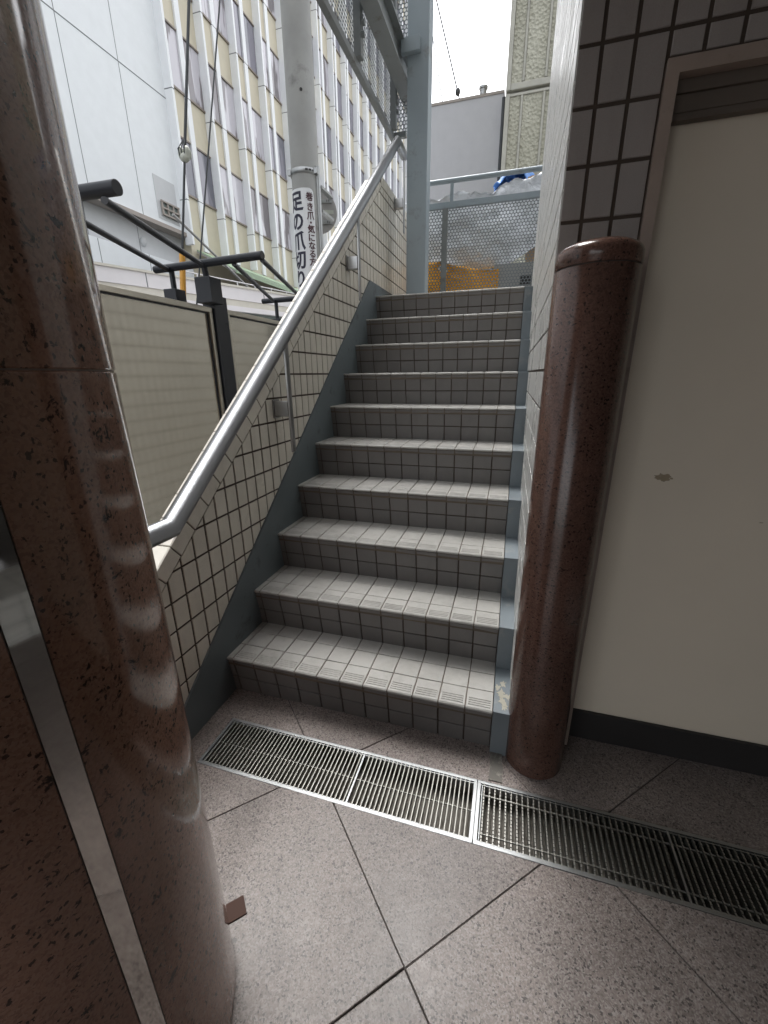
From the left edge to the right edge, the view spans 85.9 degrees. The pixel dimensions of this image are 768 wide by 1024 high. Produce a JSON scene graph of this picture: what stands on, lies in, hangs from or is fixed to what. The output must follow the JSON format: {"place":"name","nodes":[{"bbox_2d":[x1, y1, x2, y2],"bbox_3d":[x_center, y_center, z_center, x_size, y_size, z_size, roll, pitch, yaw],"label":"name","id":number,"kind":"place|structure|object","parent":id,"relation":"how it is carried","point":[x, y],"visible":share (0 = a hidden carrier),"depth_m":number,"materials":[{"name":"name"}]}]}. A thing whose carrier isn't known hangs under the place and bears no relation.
{"place":"outdoors","nodes":[
{"label":"outdoors","id":0,"kind":"place"},
{"bbox_2d":[172,213,247,286],"bbox_3d":[-4.968,-7.756,13.103,0.070,1.672,4.274,5,19,16],"label":"conduit","id":1,"kind":"object","parent":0,"point":[203,243],"visible":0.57,"depth_m":12.04,"materials":[{"name":"grey metal"}]},
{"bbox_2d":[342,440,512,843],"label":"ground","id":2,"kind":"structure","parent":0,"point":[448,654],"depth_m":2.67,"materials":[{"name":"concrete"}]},
{"bbox_2d":[500,0,557,262],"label":"concrete building","id":3,"kind":"structure","parent":2,"relation":"on","point":[531,39],"depth_m":8.56,"materials":[{"name":"beige concrete"}]},
{"bbox_2d":[432,0,511,102],"label":"sky","id":4,"kind":"structure","parent":0,"point":[477,32],"materials":[{"name":"white"}]},
{"bbox_2d":[209,700,736,1023],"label":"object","id":5,"kind":"structure","parent":0,"point":[477,912],"depth_m":1.12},
{"bbox_2d":[192,689,767,1023],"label":"floor slabs","id":6,"kind":"structure","parent":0,"point":[314,944],"depth_m":1.13,"materials":[{"name":"stone"}]},
{"bbox_2d":[0,0,234,1023],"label":"granite column","id":7,"kind":"structure","parent":6,"relation":"on","point":[112,908],"depth_m":0.51,"materials":[{"name":"brown stone"}]},
{"bbox_2d":[226,895,246,923],"bbox_3d":[-0.407,1.093,1.136,0.048,0.005,0.048,-10,21,-27],"label":"floor marker","id":8,"kind":"object","parent":6,"relation":"on","point":[236,908],"visible":0.86,"depth_m":1.13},
{"bbox_2d":[152,177,406,739],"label":"tiled stair wall","id":9,"kind":"structure","parent":6,"relation":"on","point":[218,559],"depth_m":2.03,"materials":[{"name":"tile"}]},
{"bbox_2d":[148,135,406,547],"bbox_3d":[-0.360,-1.439,2.256,0.120,2.333,3.710,5,19,16],"label":"handrail","id":10,"kind":"object","parent":9,"relation":"attached to","point":[170,524],"visible":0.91,"depth_m":1.87,"materials":[{"name":"silver metal"}]},
{"bbox_2d":[197,718,476,843],"bbox_3d":[-0.186,0.999,1.544,1.028,0.087,0.223,5,19,16],"label":"drain grate","id":11,"kind":"object","parent":6,"relation":"in","point":[437,801],"visible":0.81,"depth_m":1.53,"materials":[{"name":"silver metal"}]},
{"bbox_2d":[227,286,532,755],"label":"staircase","id":12,"kind":"structure","parent":6,"relation":"on","point":[430,365],"depth_m":2.13,"materials":[{"name":"tile"}]},
{"bbox_2d":[401,0,433,293],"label":"steel column","id":13,"kind":"structure","parent":12,"relation":"on","point":[417,46],"depth_m":3.31,"materials":[{"name":"grey metal"}]},
{"bbox_2d":[316,0,407,140],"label":"walkway balustrade","id":14,"kind":"object","parent":13,"relation":"attached to","point":[382,20],"visible":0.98,"depth_m":2.93,"materials":[{"name":"grey metal"}]},
{"bbox_2d":[428,262,498,292],"bbox_3d":[0.741,-2.375,4.438,0.953,0.507,0.550,5,19,16],"label":"orange tarp","id":15,"kind":"object","parent":12,"relation":"on","point":[464,275],"visible":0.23,"depth_m":4.17,"materials":[{"name":"orange plastic"}]},
{"bbox_2d":[405,172,541,271],"bbox_3d":[1.060,-3.021,4.552,1.508,0.901,1.201,5,19,16],"label":"silver tarp","id":16,"kind":"object","parent":15,"relation":"on","point":[518,185],"visible":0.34,"depth_m":4.05,"materials":[{"name":"silver metal"}]},
{"bbox_2d":[493,172,534,191],"bbox_3d":[1.373,-3.164,4.247,0.466,0.457,0.708,5,19,16],"label":"blue tarp","id":17,"kind":"object","parent":16,"relation":"on","point":[503,180],"visible":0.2,"depth_m":4.01,"materials":[{"name":"blue plastic"}]},
{"bbox_2d":[525,174,535,261],"bbox_3d":[1.460,-2.791,4.020,0.245,0.830,0.064,5,19,16],"label":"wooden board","id":18,"kind":"object","parent":16,"relation":"on","point":[529,258],"visible":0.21,"depth_m":4.08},
{"bbox_2d":[428,165,542,291],"bbox_3d":[1.080,-2.545,3.900,1.370,1.126,0.047,5,19,16],"label":"landing railing","id":19,"kind":"object","parent":12,"relation":"on","point":[444,207],"visible":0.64,"depth_m":3.91,"materials":[{"name":"grey metal"}]},
{"bbox_2d":[493,261,533,287],"bbox_3d":[1.381,-2.226,4.081,0.600,0.430,0.020,5,19,16],"label":"grey sheet","id":20,"kind":"object","parent":12,"relation":"on","point":[515,271],"visible":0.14,"depth_m":4.07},
{"bbox_2d":[520,275,530,284],"bbox_3d":[1.385,-2.277,4.045,0.100,0.080,0.010,5,19,16],"label":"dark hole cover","id":21,"kind":"object","parent":20,"relation":"attached to","point":[521,277],"visible":0.57,"depth_m":4.04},
{"bbox_2d":[489,752,502,782],"bbox_3d":[0.420,0.944,1.546,0.048,0.004,0.144,5,19,16],"label":"mortar patch","id":22,"kind":"object","parent":6,"relation":"on","point":[496,770],"visible":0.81,"depth_m":1.53,"materials":[{"name":"grey concrete"}]},
{"bbox_2d":[505,236,645,779],"bbox_3d":[0.558,0.124,1.315,0.205,1.707,0.205,5,19,16],"label":"granite post","id":23,"kind":"object","parent":6,"relation":"on","point":[596,286],"visible":1,"depth_m":1.16,"materials":[{"name":"brown stone"}]},
{"bbox_2d":[473,780,767,930],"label":"drain grate","id":24,"kind":"object","parent":6,"relation":"in","point":[725,880],"visible":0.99,"depth_m":1.28,"materials":[{"name":"silver metal"}]},
{"bbox_2d":[510,0,767,776],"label":"tiled building","id":25,"kind":"structure","parent":6,"relation":"on","point":[656,139],"depth_m":1.22,"materials":[{"name":"tile"}]},
{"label":"pavement","id":26,"kind":"structure","parent":0,"visible":0},
{"bbox_2d":[98,283,224,524],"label":"fence panels","id":27,"kind":"object","parent":26,"relation":"on","point":[165,357],"visible":0.31,"depth_m":2.57,"materials":[{"name":"beige metal"}]},
{"bbox_2d":[177,0,191,291],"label":"guy wire","id":28,"kind":"object","parent":26,"relation":"on","point":[184,154],"visible":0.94,"depth_m":3.05,"materials":[{"name":"metal"}]},
{"bbox_2d":[78,179,296,411],"bbox_3d":[-1.121,-0.698,3.196,0.935,2.139,2.584,5,19,16],"label":"pipe frame","id":29,"kind":"object","parent":26,"relation":"on","point":[208,290],"visible":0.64,"depth_m":2.75,"materials":[{"name":"black paint"}]},
{"bbox_2d":[94,261,295,318],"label":"shop","id":30,"kind":"structure","parent":26,"relation":"on","point":[244,299],"depth_m":7.95},
{"bbox_2d":[174,271,293,293],"bbox_3d":[-3.349,-5.545,10.834,0.031,0.734,4.427,11,22,32],"label":"roof railing","id":31,"kind":"object","parent":30,"relation":"on","point":[239,282],"visible":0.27,"depth_m":10.32,"materials":[{"name":"black metal"}]},
{"bbox_2d":[196,0,220,304],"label":"stay wire","id":32,"kind":"object","parent":26,"relation":"on","point":[209,137],"visible":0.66,"depth_m":3.29,"materials":[{"name":"black metal"}]},
{"bbox_2d":[227,310,279,391],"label":"fence panels","id":33,"kind":"object","parent":26,"relation":"on","point":[250,335],"visible":0.12,"depth_m":3.31,"materials":[{"name":"beige metal"}]},
{"bbox_2d":[280,0,319,258],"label":"utility pole","id":34,"kind":"object","parent":26,"relation":"on","point":[302,172],"visible":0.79,"depth_m":3.97,"materials":[{"name":"concrete"}]},
{"bbox_2d":[292,187,316,290],"bbox_3d":[-0.862,-2.697,4.474,0.158,1.295,0.301,-14,22,-34],"label":"pole sign","id":35,"kind":"object","parent":34,"relation":"attached to","point":[304,227],"visible":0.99,"depth_m":4.31,"materials":[{"name":"white plastic"}]},
{"bbox_2d":[315,166,336,253],"bbox_3d":[-0.764,-1.959,4.954,0.397,3.412,0.448,5,19,16],"label":"road sign","id":36,"kind":"object","parent":26,"relation":"on","point":[327,212],"visible":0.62,"depth_m":4.48,"materials":[{"name":"metal"}]},
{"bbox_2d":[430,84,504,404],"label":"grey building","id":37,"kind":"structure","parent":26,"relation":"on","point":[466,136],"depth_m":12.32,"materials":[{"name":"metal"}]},
{"bbox_2d":[433,39,442,100],"bbox_3d":[1.537,-14.898,12.977,1.039,4.666,0.034,5,19,16],"label":"overhead cable","id":38,"kind":"object","parent":37,"relation":"attached to","point":[437,69],"visible":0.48,"depth_m":13.17,"materials":[{"name":"metal"}]},
{"bbox_2d":[436,0,459,97],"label":"overhead cable","id":39,"kind":"object","parent":37,"relation":"attached to","point":[446,45],"visible":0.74,"depth_m":12.92,"materials":[{"name":"metal"}]},
{"bbox_2d":[455,87,459,96],"bbox_3d":[2.360,-13.432,13.201,0.162,0.221,0.170,5,19,16],"label":"cable fitting","id":40,"kind":"object","parent":39,"relation":"attached to","point":[457,91],"visible":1,"depth_m":13.15,"materials":[{"name":"metal"}]},
{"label":"street","id":41,"kind":"structure","parent":0,"visible":0},
{"bbox_2d":[40,0,193,277],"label":"white building","id":42,"kind":"structure","parent":41,"relation":"on","point":[107,64],"depth_m":11.56,"materials":[{"name":"white paint"}]},
{"bbox_2d":[140,237,146,246],"bbox_3d":[-7.536,-8.464,12.928,0.154,0.264,0.220,5,19,16],"label":"vent hood","id":43,"kind":"object","parent":42,"relation":"attached to","point":[143,241],"visible":1,"depth_m":12.88,"materials":[{"name":"silver metal"}]},
{"bbox_2d":[152,173,180,226],"bbox_3d":[-6.956,-10.003,13.274,0.086,1.170,0.900,5,19,16],"label":"vent grille","id":44,"kind":"object","parent":42,"relation":"attached to","point":[167,207],"visible":0.92,"depth_m":13.23,"materials":[{"name":"white metal"}]},
{"bbox_2d":[152,0,432,294],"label":"office building","id":45,"kind":"structure","parent":41,"relation":"on","point":[249,204],"depth_m":17.08,"materials":[{"name":"beige concrete"}]},
{"bbox_2d":[164,17,184,95],"bbox_3d":[-6.724,-14.391,12.990,0.070,1.660,0.790,5,19,16],"label":"window","id":46,"kind":"structure","parent":45,"relation":"in","point":[170,30],"depth_m":13.14,"materials":[{"name":"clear glass"}]},
{"bbox_2d":[180,135,197,200],"bbox_3d":[-6.692,-11.620,13.913,0.070,1.660,0.790,5,19,16],"label":"window","id":47,"kind":"structure","parent":45,"relation":"in","point":[190,179],"depth_m":14.15,"materials":[{"name":"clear glass"}]},
{"bbox_2d":[182,36,205,112],"bbox_3d":[-6.430,-14.706,13.926,0.070,1.660,0.770,5,19,16],"label":"window","id":48,"kind":"structure","parent":45,"relation":"in","point":[194,80],"depth_m":13.98,"materials":[{"name":"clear glass"}]},
{"bbox_2d":[201,0,210,23],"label":"window","id":49,"kind":"structure","parent":45,"relation":"in","point":[204,3],"depth_m":14.20,"materials":[{"name":"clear glass"}]},
{"bbox_2d":[196,147,216,210],"bbox_3d":[-6.399,-11.935,14.848,0.070,1.660,0.770,5,19,16],"label":"window","id":50,"kind":"structure","parent":45,"relation":"in","point":[202,156],"depth_m":14.90,"materials":[{"name":"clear glass"}]},
{"bbox_2d":[208,62,221,126],"bbox_3d":[-6.174,-14.981,14.743,0.070,1.660,0.790,5,19,16],"label":"window","id":51,"kind":"structure","parent":45,"relation":"in","point":[216,111],"depth_m":14.95,"materials":[{"name":"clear glass"}]},
{"bbox_2d":[213,0,228,44],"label":"window","id":52,"kind":"structure","parent":45,"relation":"in","point":[222,31],"depth_m":14.94,"materials":[{"name":"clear glass"}]},
{"bbox_2d":[219,163,231,218],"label":"window","id":53,"kind":"structure","parent":45,"relation":"in","point":[223,169],"depth_m":15.85,"materials":[{"name":"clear glass"}]},
{"bbox_2d":[221,75,238,140],"bbox_3d":[-5.880,-15.296,15.679,0.070,1.660,0.770,5,19,16],"label":"window","id":54,"kind":"structure","parent":45,"relation":"in","point":[228,98],"depth_m":15.70,"materials":[{"name":"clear glass"}]},
{"bbox_2d":[233,0,243,60],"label":"window","id":55,"kind":"structure","parent":45,"relation":"in","point":[235,5],"depth_m":15.78,"materials":[{"name":"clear glass"}]},
{"bbox_2d":[231,172,246,227],"bbox_3d":[-5.848,-12.525,16.601,0.070,1.660,0.770,5,19,16],"label":"window","id":56,"kind":"structure","parent":45,"relation":"in","point":[236,181],"depth_m":16.62,"materials":[{"name":"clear glass"}]},
{"bbox_2d":[242,97,251,152],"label":"window","id":57,"kind":"structure","parent":45,"relation":"in","point":[244,102],"depth_m":16.70,"materials":[{"name":"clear glass"}]},
{"bbox_2d":[197,250,297,292],"bbox_3d":[-2.015,-12.961,26.815,1.550,0.840,27.071,5,19,16],"label":"green canopy","id":58,"kind":"object","parent":45,"relation":"attached to","point":[264,279],"visible":0.26,"depth_m":16.14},
{"bbox_2d":[243,11,257,77],"bbox_3d":[-5.361,-18.656,16.510,0.070,1.660,0.770,5,19,16],"label":"window","id":59,"kind":"structure","parent":45,"relation":"in","point":[248,25],"depth_m":16.53,"materials":[{"name":"white glass"}]},
{"bbox_2d":[250,185,258,233],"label":"window","id":60,"kind":"structure","parent":45,"relation":"in","point":[252,189],"depth_m":17.62,"materials":[{"name":"white glass"}]},
{"bbox_2d":[251,106,264,163],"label":"window","id":61,"kind":"structure","parent":45,"relation":"in","point":[257,127],"depth_m":17.45,"materials":[{"name":"white glass"}]},
{"bbox_2d":[259,192,271,240],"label":"window","id":62,"kind":"structure","parent":45,"relation":"in","point":[263,199],"depth_m":18.38,"materials":[{"name":"grey glass"}]},
{"bbox_2d":[262,37,269,91],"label":"window","id":63,"kind":"structure","parent":45,"relation":"in","point":[263,40],"depth_m":17.55,"materials":[{"name":"white glass"}]},
{"bbox_2d":[266,0,275,20],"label":"window","id":64,"kind":"structure","parent":45,"relation":"in","point":[270,3],"depth_m":17.61,"materials":[{"name":"white glass"}]},
{"bbox_2d":[269,124,275,172],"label":"window","id":65,"kind":"structure","parent":45,"relation":"in","point":[270,127],"depth_m":18.46,"materials":[{"name":"white glass"}]},
{"bbox_2d":[270,47,281,105],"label":"window","id":66,"kind":"structure","parent":45,"relation":"in","point":[274,59],"depth_m":18.29,"materials":[{"name":"white glass"}]},
{"bbox_2d":[275,203,281,246],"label":"window","id":67,"kind":"structure","parent":45,"relation":"in","point":[276,206],"depth_m":19.39,"materials":[{"name":"white glass"}]},
{"bbox_2d":[276,131,286,181],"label":"window","id":68,"kind":"structure","parent":45,"relation":"in","point":[280,141],"depth_m":19.21,"materials":[{"name":"grey glass"}]},
{"bbox_2d":[282,208,291,251],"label":"window","id":69,"kind":"structure","parent":45,"relation":"in","point":[286,223],"depth_m":20.14,"materials":[{"name":"white glass"}]},
{"bbox_2d":[319,48,321,89],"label":"window","id":70,"kind":"structure","parent":45,"relation":"in","point":[319,48],"depth_m":21.98,"materials":[{"name":"grey glass"}]},
{"bbox_2d":[322,117,324,155],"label":"window","id":71,"kind":"structure","parent":45,"relation":"in","point":[322,117],"depth_m":22.89,"materials":[{"name":"grey glass"}]},
{"bbox_2d":[321,11,326,32],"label":"window","id":72,"kind":"structure","parent":45,"relation":"in","point":[323,20],"depth_m":21.89,"materials":[{"name":"grey glass"}]},
{"bbox_2d":[323,54,329,100],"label":"window","id":73,"kind":"structure","parent":45,"relation":"in","point":[325,63],"depth_m":22.64,"materials":[{"name":"grey glass"}]},
{"bbox_2d":[326,122,332,163],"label":"window","id":74,"kind":"structure","parent":45,"relation":"in","point":[328,130],"depth_m":23.56,"materials":[{"name":"grey glass"}]},
{"bbox_2d":[329,185,333,195],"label":"window","id":75,"kind":"structure","parent":45,"relation":"in","point":[331,190],"depth_m":24.25,"materials":[{"name":"grey glass"}]},
{"bbox_2d":[331,0,404,222],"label":"far windows","id":76,"kind":"structure","parent":45,"relation":"in","point":[337,44],"depth_m":27.11,"materials":[{"name":"grey glass"}]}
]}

